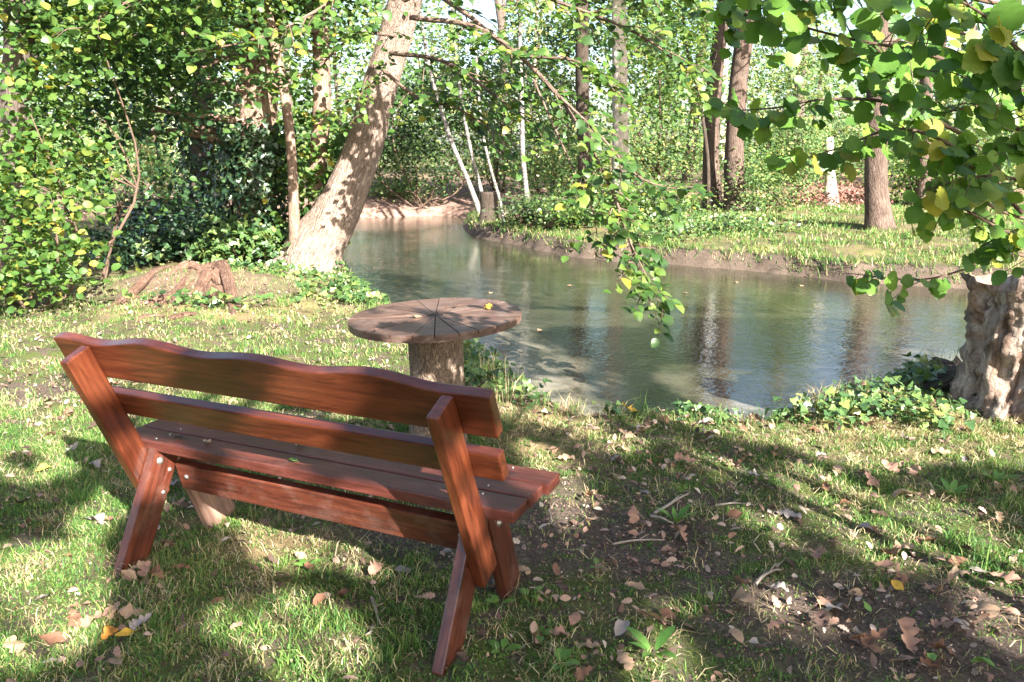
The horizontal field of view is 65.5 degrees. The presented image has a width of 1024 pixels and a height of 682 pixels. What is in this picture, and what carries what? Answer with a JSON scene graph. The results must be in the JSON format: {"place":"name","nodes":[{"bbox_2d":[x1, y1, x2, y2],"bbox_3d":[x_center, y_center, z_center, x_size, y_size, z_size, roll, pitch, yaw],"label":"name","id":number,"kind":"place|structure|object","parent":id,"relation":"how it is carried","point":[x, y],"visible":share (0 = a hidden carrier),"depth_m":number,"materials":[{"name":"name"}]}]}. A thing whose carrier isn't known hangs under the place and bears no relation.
{"place":"outdoors","nodes":[
{"label":"outdoors","id":0,"kind":"place"},
{"bbox_2d":[0,154,1023,681],"bbox_3d":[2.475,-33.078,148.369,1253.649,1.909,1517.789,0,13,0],"label":"ground","id":1,"kind":"structure","parent":0,"point":[568,566],"depth_m":3.40,"materials":[{"name":"plant"}]},
{"bbox_2d":[4,635,25,656],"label":"fallen leaf","id":2,"kind":"object","parent":1,"relation":"on","point":[12,642],"visible":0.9,"depth_m":2.63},
{"bbox_2d":[33,631,65,644],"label":"fallen leaf","id":3,"kind":"object","parent":1,"relation":"on","point":[55,637],"visible":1,"depth_m":2.63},
{"bbox_2d":[66,605,81,626],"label":"fallen leaf","id":4,"kind":"object","parent":1,"relation":"on","point":[74,615],"visible":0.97,"depth_m":2.74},
{"bbox_2d":[0,3,158,320],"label":"hazel shrub","id":5,"kind":"object","parent":1,"relation":"on","point":[11,283],"visible":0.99,"depth_m":8.10,"materials":[{"name":"green plant"}]},
{"bbox_2d":[85,512,104,523],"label":"fallen leaf","id":6,"kind":"object","parent":1,"relation":"on","point":[101,517],"visible":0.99,"depth_m":3.51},
{"bbox_2d":[80,603,118,628],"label":"fallen leaf","id":7,"kind":"object","parent":1,"relation":"on","point":[88,621],"visible":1,"depth_m":2.76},
{"bbox_2d":[98,623,118,642],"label":"fallen leaf","id":8,"kind":"object","parent":1,"relation":"on","point":[109,630],"visible":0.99,"depth_m":2.67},
{"bbox_2d":[114,627,138,635],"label":"fallen leaf","id":9,"kind":"object","parent":1,"relation":"on","point":[125,631],"visible":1,"depth_m":2.67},
{"bbox_2d":[117,568,137,579],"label":"fallen leaf","id":10,"kind":"object","parent":1,"relation":"on","point":[132,573],"visible":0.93,"depth_m":3.02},
{"bbox_2d":[118,603,146,618],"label":"fallen leaf","id":11,"kind":"object","parent":1,"relation":"on","point":[127,611],"visible":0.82,"depth_m":2.78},
{"bbox_2d":[36,49,240,213],"bbox_3d":[-10.876,-6.026,22.883,7.128,5.314,6.580,0,13,0],"label":"thicket","id":12,"kind":"object","parent":1,"relation":"on","point":[145,148],"visible":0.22,"depth_m":23.34,"materials":[{"name":"green plant"}]},
{"bbox_2d":[129,610,154,629],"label":"fallen leaf","id":13,"kind":"object","parent":1,"relation":"on","point":[133,624],"visible":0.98,"depth_m":2.70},
{"bbox_2d":[137,556,150,575],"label":"fallen leaf","id":14,"kind":"object","parent":1,"relation":"on","point":[145,568],"visible":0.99,"depth_m":3.06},
{"bbox_2d":[0,0,288,281],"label":"hazel shrub","id":15,"kind":"object","parent":1,"relation":"on","point":[164,73],"visible":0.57,"depth_m":9.77,"materials":[{"name":"green plant"}]},
{"bbox_2d":[0,0,298,290],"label":"old tree","id":16,"kind":"object","parent":1,"relation":"on","point":[16,8],"visible":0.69,"depth_m":8.68,"materials":[{"name":"green plant"}]},
{"bbox_2d":[55,183,259,276],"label":"ivy bank","id":17,"kind":"structure","parent":1,"relation":"on","point":[171,232],"depth_m":11.55,"materials":[{"name":"green plant"}]},
{"bbox_2d":[149,564,166,581],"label":"fallen leaf","id":18,"kind":"object","parent":1,"relation":"on","point":[155,569],"visible":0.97,"depth_m":3.05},
{"bbox_2d":[100,259,243,320],"bbox_3d":[-3.631,-0.565,9.019,1.425,0.443,3.179,-2,13,-8],"label":"root heap","id":19,"kind":"object","parent":1,"relation":"on","point":[219,272],"visible":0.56,"depth_m":9.21,"materials":[{"name":"brown plant"}]},
{"bbox_2d":[0,0,366,262],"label":"ivy clad tree","id":20,"kind":"object","parent":1,"relation":"on","point":[247,152],"visible":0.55,"depth_m":11.43,"materials":[{"name":"green plant"}]},
{"bbox_2d":[41,0,362,222],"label":"ivy clad tree","id":21,"kind":"object","parent":1,"relation":"on","point":[198,155],"visible":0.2,"depth_m":13.83,"materials":[{"name":"green plant"}]},
{"bbox_2d":[44,0,407,241],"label":"slender tree","id":22,"kind":"object","parent":1,"relation":"on","point":[293,207],"visible":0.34,"depth_m":10.81,"materials":[{"name":"green plant"}]},
{"bbox_2d":[181,213,290,262],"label":"bramble","id":23,"kind":"object","parent":1,"relation":"on","point":[245,232],"visible":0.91,"depth_m":11.28,"materials":[{"name":"green plant"}]},
{"bbox_2d":[115,250,388,309],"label":"ivy","id":24,"kind":"object","parent":1,"relation":"on","point":[348,294],"visible":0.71,"depth_m":8.97,"materials":[{"name":"green plant"}]},
{"bbox_2d":[142,0,462,251],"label":"ivy clad tree","id":25,"kind":"object","parent":1,"relation":"on","point":[319,151],"visible":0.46,"depth_m":11.53,"materials":[{"name":"green plant"}]},
{"bbox_2d":[54,332,559,675],"bbox_3d":[-0.781,0.481,2.955,1.812,1.022,0.713,6,14,23],"label":"garden bench","id":26,"kind":"object","parent":1,"relation":"on","point":[486,495],"visible":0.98,"depth_m":2.80,"materials":[{"name":"brown wood"}]},
{"bbox_2d":[333,8,341,147],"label":"distant tree","id":27,"kind":"object","parent":1,"relation":"on","point":[335,86],"visible":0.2,"depth_m":46.19,"materials":[{"name":"grey plant"}]},
{"bbox_2d":[368,560,384,574],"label":"fallen leaf","id":28,"kind":"object","parent":1,"relation":"on","point":[374,568],"visible":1,"depth_m":3.09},
{"bbox_2d":[36,0,723,347],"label":"leaning tree","id":29,"kind":"object","parent":1,"relation":"on","point":[329,220],"visible":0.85,"depth_m":8.10,"materials":[{"name":"green plant"}]},
{"bbox_2d":[367,171,458,203],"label":"thicket","id":30,"kind":"object","parent":1,"relation":"on","point":[392,188],"visible":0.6,"depth_m":27.23,"materials":[{"name":"green plant"}]},
{"bbox_2d":[339,50,505,209],"bbox_3d":[-2.963,-6.879,25.919,5.827,5.193,4.666,0,13,0],"label":"thicket","id":31,"kind":"object","parent":1,"relation":"on","point":[399,138],"visible":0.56,"depth_m":25.55,"materials":[{"name":"green plant"}]},
{"bbox_2d":[348,297,521,442],"bbox_3d":[-0.413,0.286,4.395,0.930,0.920,0.930,0,13,0],"label":"round table","id":32,"kind":"object","parent":1,"relation":"on","point":[437,333],"visible":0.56,"depth_m":4.21,"materials":[{"name":"brown wood"}]},
{"bbox_2d":[364,0,527,214],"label":"birch","id":33,"kind":"object","parent":1,"relation":"on","point":[464,172],"visible":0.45,"depth_m":22.28,"materials":[{"name":"green plant"}]},
{"bbox_2d":[346,0,598,227],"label":"birch","id":34,"kind":"object","parent":1,"relation":"on","point":[445,41],"visible":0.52,"depth_m":18.50,"materials":[{"name":"green plant"}]},
{"bbox_2d":[399,337,551,404],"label":"ivy","id":35,"kind":"object","parent":1,"relation":"on","point":[473,370],"visible":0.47,"depth_m":5.76,"materials":[{"name":"green plant"}]},
{"bbox_2d":[478,191,500,222],"bbox_3d":[-0.555,-3.439,20.625,0.718,0.839,0.708,0,13,0],"label":"tree stump","id":36,"kind":"object","parent":1,"relation":"on","point":[486,201],"visible":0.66,"depth_m":20.42,"materials":[{"name":"wood"}]},
{"bbox_2d":[428,0,557,192],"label":"birch","id":37,"kind":"object","parent":1,"relation":"on","point":[470,146],"visible":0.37,"depth_m":20.80,"materials":[{"name":"white plant"}]},
{"bbox_2d":[419,14,574,191],"bbox_3d":[-0.130,-8.116,27.323,6.261,6.070,5.058,0,13,0],"label":"thicket","id":38,"kind":"object","parent":1,"relation":"on","point":[496,67],"visible":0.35,"depth_m":27.25,"materials":[{"name":"green plant"}]},
{"bbox_2d":[494,0,506,180],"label":"distant tree","id":39,"kind":"object","parent":1,"relation":"on","point":[499,14],"visible":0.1,"depth_m":33.43,"materials":[{"name":"grey plant"}]},
{"bbox_2d":[488,638,521,652],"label":"weed","id":40,"kind":"object","parent":1,"relation":"on","point":[505,641],"visible":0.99,"depth_m":2.63,"materials":[{"name":"green plant"}]},
{"bbox_2d":[0,0,1023,195],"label":"woodland","id":41,"kind":"object","parent":1,"relation":"on","point":[359,65],"visible":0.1,"depth_m":42.55,"materials":[{"name":"green plant"}]},
{"bbox_2d":[0,173,1023,681],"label":"leaf litter","id":42,"kind":"object","parent":1,"relation":"on","point":[704,607],"visible":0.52,"depth_m":3.35,"materials":[{"name":"plant"}]},
{"bbox_2d":[492,356,539,403],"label":"grass tuft","id":43,"kind":"object","parent":1,"relation":"on","point":[508,382],"visible":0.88,"depth_m":5.23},
{"bbox_2d":[440,0,597,222],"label":"birch","id":44,"kind":"object","parent":1,"relation":"on","point":[520,30],"visible":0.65,"depth_m":18.52,"materials":[{"name":"green plant"}]},
{"bbox_2d":[529,626,553,640],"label":"weed","id":45,"kind":"object","parent":1,"relation":"on","point":[546,632],"visible":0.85,"depth_m":2.71,"materials":[{"name":"green plant"}]},
{"bbox_2d":[482,9,611,206],"bbox_3d":[1.282,-7.031,24.054,4.560,6.239,5.097,0,13,0],"label":"thicket","id":46,"kind":"object","parent":1,"relation":"on","point":[550,173],"visible":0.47,"depth_m":23.84,"materials":[{"name":"green plant"}]},
{"bbox_2d":[479,181,621,232],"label":"thicket","id":47,"kind":"object","parent":1,"relation":"on","point":[523,214],"visible":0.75,"depth_m":18.41,"materials":[{"name":"green plant"}]},
{"bbox_2d":[541,625,568,635],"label":"fallen leaf","id":48,"kind":"object","parent":1,"relation":"on","point":[557,630],"visible":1,"depth_m":2.69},
{"bbox_2d":[552,648,579,670],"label":"weed","id":49,"kind":"object","parent":1,"relation":"on","point":[564,653],"visible":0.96,"depth_m":2.55,"materials":[{"name":"green plant"}]},
{"bbox_2d":[557,391,589,416],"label":"grass tuft","id":50,"kind":"object","parent":1,"relation":"on","point":[565,407],"visible":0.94,"depth_m":5.02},
{"bbox_2d":[569,609,580,624],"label":"fallen leaf","id":51,"kind":"object","parent":1,"relation":"on","point":[574,617],"visible":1,"depth_m":2.76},
{"bbox_2d":[575,0,594,212],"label":"woodland tree","id":52,"kind":"object","parent":1,"relation":"on","point":[582,52],"visible":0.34,"depth_m":20.71,"materials":[{"name":"brown plant"}]},
{"bbox_2d":[574,664,596,680],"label":"fallen leaf","id":53,"kind":"object","parent":1,"relation":"on","point":[579,673],"visible":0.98,"depth_m":2.46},
{"bbox_2d":[524,0,704,206],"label":"woodland tree","id":54,"kind":"object","parent":1,"relation":"on","point":[622,118],"visible":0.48,"depth_m":20.94,"materials":[{"name":"green plant"}]},
{"bbox_2d":[613,619,629,638],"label":"fallen leaf","id":55,"kind":"object","parent":1,"relation":"on","point":[620,628],"visible":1,"depth_m":2.67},
{"bbox_2d":[613,645,634,670],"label":"fallen leaf","id":56,"kind":"object","parent":1,"relation":"on","point":[625,659],"visible":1,"depth_m":2.55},
{"bbox_2d":[529,168,731,230],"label":"thicket","id":57,"kind":"object","parent":1,"relation":"on","point":[626,202],"visible":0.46,"depth_m":17.98,"materials":[{"name":"green plant"}]},
{"bbox_2d":[628,501,638,523],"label":"fallen leaf","id":58,"kind":"object","parent":1,"relation":"on","point":[633,515],"visible":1,"depth_m":3.49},
{"bbox_2d":[464,348,819,426],"bbox_3d":[0.577,0.545,5.546,2.897,0.609,1.314,8,15,29],"label":"ivy","id":59,"kind":"object","parent":1,"relation":"on","point":[685,406],"visible":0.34,"depth_m":4.99,"materials":[{"name":"green plant"}]},
{"bbox_2d":[625,625,677,659],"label":"weed","id":60,"kind":"object","parent":1,"relation":"on","point":[663,636],"visible":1,"depth_m":2.60,"materials":[{"name":"green plant"}]},
{"bbox_2d":[599,0,724,191],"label":"thicket","id":61,"kind":"object","parent":1,"relation":"on","point":[658,150],"visible":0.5,"depth_m":25.54,"materials":[{"name":"green plant"}]},
{"bbox_2d":[659,608,679,620],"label":"fallen leaf","id":62,"kind":"object","parent":1,"relation":"on","point":[664,612],"visible":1,"depth_m":2.81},
{"bbox_2d":[652,494,686,514],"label":"twig","id":63,"kind":"object","parent":1,"relation":"on","point":[677,498],"visible":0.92,"depth_m":3.68,"materials":[{"name":"wood"}]},
{"bbox_2d":[658,503,694,521],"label":"weed","id":64,"kind":"object","parent":1,"relation":"on","point":[682,511],"visible":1,"depth_m":3.55,"materials":[{"name":"green plant"}]},
{"bbox_2d":[671,525,688,545],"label":"fallen leaf","id":65,"kind":"object","parent":1,"relation":"on","point":[682,529],"visible":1,"depth_m":3.40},
{"bbox_2d":[674,452,701,461],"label":"fallen leaf","id":66,"kind":"object","parent":1,"relation":"on","point":[677,456],"visible":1,"depth_m":4.17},
{"bbox_2d":[681,0,710,182],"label":"distant tree","id":67,"kind":"object","parent":1,"relation":"on","point":[684,176],"visible":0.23,"depth_m":29.81,"materials":[{"name":"grey plant"}]},
{"bbox_2d":[599,0,818,211],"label":"sapling","id":68,"kind":"object","parent":1,"relation":"on","point":[688,52],"visible":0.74,"depth_m":17.50,"materials":[{"name":"green plant"}]},
{"bbox_2d":[702,0,727,209],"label":"woodland tree","id":69,"kind":"object","parent":1,"relation":"on","point":[713,126],"visible":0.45,"depth_m":20.62,"materials":[{"name":"brown plant"}]},
{"bbox_2d":[592,197,843,248],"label":"thicket","id":70,"kind":"object","parent":1,"relation":"on","point":[722,225],"visible":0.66,"depth_m":16.03,"materials":[{"name":"green plant"}]},
{"bbox_2d":[719,27,728,170],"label":"distant tree","id":71,"kind":"object","parent":1,"relation":"on","point":[724,101],"visible":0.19,"depth_m":45.44,"materials":[{"name":"white plant"}]},
{"bbox_2d":[728,628,746,646],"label":"fallen leaf","id":72,"kind":"object","parent":1,"relation":"on","point":[737,634],"visible":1,"depth_m":2.65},
{"bbox_2d":[723,10,754,210],"bbox_3d":[5.471,-10.079,19.237,8.981,14.014,7.402,6,14,23],"label":"woodland tree","id":73,"kind":"object","parent":1,"relation":"on","point":[739,72],"visible":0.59,"depth_m":19.61,"materials":[{"name":"brown plant"}]},
{"bbox_2d":[732,585,762,604],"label":"fallen leaf","id":74,"kind":"object","parent":1,"relation":"on","point":[740,595],"visible":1,"depth_m":2.87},
{"bbox_2d":[754,564,781,585],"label":"twig","id":75,"kind":"object","parent":1,"relation":"on","point":[760,578],"visible":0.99,"depth_m":3.07,"materials":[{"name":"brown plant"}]},
{"bbox_2d":[688,104,860,212],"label":"thicket","id":76,"kind":"object","parent":1,"relation":"on","point":[776,180],"visible":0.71,"depth_m":19.54,"materials":[{"name":"green plant"}]},
{"bbox_2d":[765,618,784,629],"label":"fallen leaf","id":77,"kind":"object","parent":1,"relation":"on","point":[778,622],"visible":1,"depth_m":2.72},
{"bbox_2d":[703,14,862,185],"bbox_3d":[8.929,-8.001,26.503,5.955,5.754,5.131,0,13,0],"label":"thicket","id":78,"kind":"object","parent":1,"relation":"on","point":[787,79],"visible":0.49,"depth_m":25.93,"materials":[{"name":"green plant"}]},
{"bbox_2d":[775,508,801,518],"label":"fallen leaf","id":79,"kind":"object","parent":1,"relation":"on","point":[788,513],"visible":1,"depth_m":3.58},
{"bbox_2d":[790,0,809,180],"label":"distant tree","id":80,"kind":"object","parent":1,"relation":"on","point":[795,85],"visible":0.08,"depth_m":29.29,"materials":[{"name":"grey plant"}]},
{"bbox_2d":[808,545,825,559],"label":"fallen leaf","id":81,"kind":"object","parent":1,"relation":"on","point":[817,554],"visible":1,"depth_m":3.19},
{"bbox_2d":[812,609,828,632],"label":"fallen leaf","id":82,"kind":"object","parent":1,"relation":"on","point":[822,620],"visible":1,"depth_m":2.74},
{"bbox_2d":[799,369,852,409],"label":"grass tuft","id":83,"kind":"object","parent":1,"relation":"on","point":[813,388],"visible":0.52,"depth_m":5.08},
{"bbox_2d":[815,595,836,605],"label":"fallen leaf","id":84,"kind":"object","parent":1,"relation":"on","point":[822,600],"visible":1,"depth_m":2.87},
{"bbox_2d":[822,137,838,205],"bbox_3d":[8.379,-4.314,20.720,0.558,1.930,0.424,10,16,35],"label":"pale snag","id":85,"kind":"object","parent":1,"relation":"on","point":[828,181],"visible":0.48,"depth_m":20.68,"materials":[{"name":"white plant"}]},
{"bbox_2d":[781,174,906,206],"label":"thicket","id":86,"kind":"object","parent":1,"relation":"on","point":[845,194],"visible":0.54,"depth_m":21.10,"materials":[{"name":"brown plant"}]},
{"bbox_2d":[816,11,895,230],"bbox_3d":[8.073,-8.918,14.401,7.382,14.058,7.094,0,13,0],"label":"woodland tree","id":87,"kind":"object","parent":1,"relation":"on","point":[877,209],"visible":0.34,"depth_m":15.25,"materials":[{"name":"brown plant"}]},
{"bbox_2d":[743,349,983,438],"bbox_3d":[2.426,0.492,5.465,1.287,0.651,2.079,7,15,26],"label":"ivy","id":88,"kind":"object","parent":1,"relation":"on","point":[845,406],"visible":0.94,"depth_m":4.89,"materials":[{"name":"green plant"}]},
{"bbox_2d":[863,468,879,486],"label":"fallen leaf","id":89,"kind":"object","parent":1,"relation":"on","point":[871,481],"visible":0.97,"depth_m":3.90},
{"bbox_2d":[861,624,890,647],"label":"fallen leaf","id":90,"kind":"object","parent":1,"relation":"on","point":[872,639],"visible":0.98,"depth_m":2.65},
{"bbox_2d":[807,35,952,172],"bbox_3d":[12.942,-8.404,27.887,5.915,5.999,5.377,0,13,0],"label":"thicket","id":91,"kind":"object","parent":1,"relation":"on","point":[852,130],"visible":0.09,"depth_m":27.18,"materials":[{"name":"green plant"}]},
{"bbox_2d":[879,457,899,471],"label":"fallen leaf","id":92,"kind":"object","parent":1,"relation":"on","point":[891,466],"visible":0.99,"depth_m":4.11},
{"bbox_2d":[892,540,923,554],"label":"fallen leaf","id":93,"kind":"object","parent":1,"relation":"on","point":[899,547],"visible":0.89,"depth_m":3.26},
{"bbox_2d":[898,617,920,655],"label":"fallen leaf","id":94,"kind":"object","parent":1,"relation":"on","point":[909,630],"visible":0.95,"depth_m":2.66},
{"bbox_2d":[857,147,976,206],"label":"thicket","id":95,"kind":"object","parent":1,"relation":"on","point":[907,182],"visible":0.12,"depth_m":20.77,"materials":[{"name":"green plant"}]},
{"bbox_2d":[913,77,932,205],"bbox_3d":[10.856,-9.925,18.330,7.338,13.900,7.833,5,14,21],"label":"woodland tree","id":96,"kind":"object","parent":1,"relation":"on","point":[920,187],"visible":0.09,"depth_m":20.09,"materials":[{"name":"brown plant"}]},
{"bbox_2d":[917,650,942,667],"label":"fallen leaf","id":97,"kind":"object","parent":1,"relation":"on","point":[928,662],"visible":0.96,"depth_m":2.53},
{"bbox_2d":[918,357,956,391],"bbox_3d":[3.124,0.115,5.948,0.586,0.528,1.650,3,14,14],"label":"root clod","id":98,"kind":"object","parent":1,"relation":"on","point":[946,378],"visible":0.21,"depth_m":5.54,"materials":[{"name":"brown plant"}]},
{"bbox_2d":[927,638,967,662],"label":"fallen leaf","id":99,"kind":"object","parent":1,"relation":"on","point":[939,643],"visible":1,"depth_m":2.58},
{"bbox_2d":[931,477,970,495],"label":"weed","id":100,"kind":"object","parent":1,"relation":"on","point":[954,484],"visible":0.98,"depth_m":3.84,"materials":[{"name":"green plant"}]},
{"bbox_2d":[948,555,970,566],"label":"fallen leaf","id":101,"kind":"object","parent":1,"relation":"on","point":[953,560],"visible":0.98,"depth_m":3.16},
{"bbox_2d":[899,48,1023,190],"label":"thicket","id":102,"kind":"object","parent":1,"relation":"on","point":[1004,165],"visible":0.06,"depth_m":25.44,"materials":[{"name":"green plant"}]},
{"bbox_2d":[948,566,979,576],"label":"fallen leaf","id":103,"kind":"object","parent":1,"relation":"on","point":[954,569],"visible":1,"depth_m":3.05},
{"bbox_2d":[947,267,1023,423],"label":"old stump","id":104,"kind":"object","parent":1,"relation":"on","point":[990,370],"visible":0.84,"depth_m":4.90,"materials":[{"name":"wood"}]},
{"bbox_2d":[971,598,999,617],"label":"fallen leaf","id":105,"kind":"object","parent":1,"relation":"on","point":[992,610],"visible":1,"depth_m":2.81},
{"bbox_2d":[971,656,1001,669],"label":"fallen leaf","id":106,"kind":"object","parent":1,"relation":"on","point":[984,659],"visible":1,"depth_m":2.52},
{"bbox_2d":[979,469,1019,481],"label":"weed","id":107,"kind":"object","parent":1,"relation":"on","point":[996,474],"visible":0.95,"depth_m":3.95,"materials":[{"name":"green plant"}]},
{"bbox_2d":[980,570,1020,583],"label":"fallen leaf","id":108,"kind":"object","parent":1,"relation":"on","point":[1010,577],"visible":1,"depth_m":3.01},
{"bbox_2d":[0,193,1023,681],"bbox_3d":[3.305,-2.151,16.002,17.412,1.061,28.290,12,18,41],"label":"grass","id":109,"kind":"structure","parent":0,"point":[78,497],"depth_m":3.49,"materials":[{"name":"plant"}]},
{"bbox_2d":[0,0,1023,153],"label":"sky","id":110,"kind":"structure","parent":0,"point":[490,12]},
{"bbox_2d":[343,216,969,419],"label":"pond water","id":111,"kind":"structure","parent":0,"point":[749,338],"depth_m":9.77,"materials":[{"name":"liquid"}]},
{"bbox_2d":[700,0,1023,318],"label":"branch","id":112,"kind":"object","parent":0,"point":[987,64],"visible":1,"depth_m":2.02,"materials":[{"name":"green plant"}]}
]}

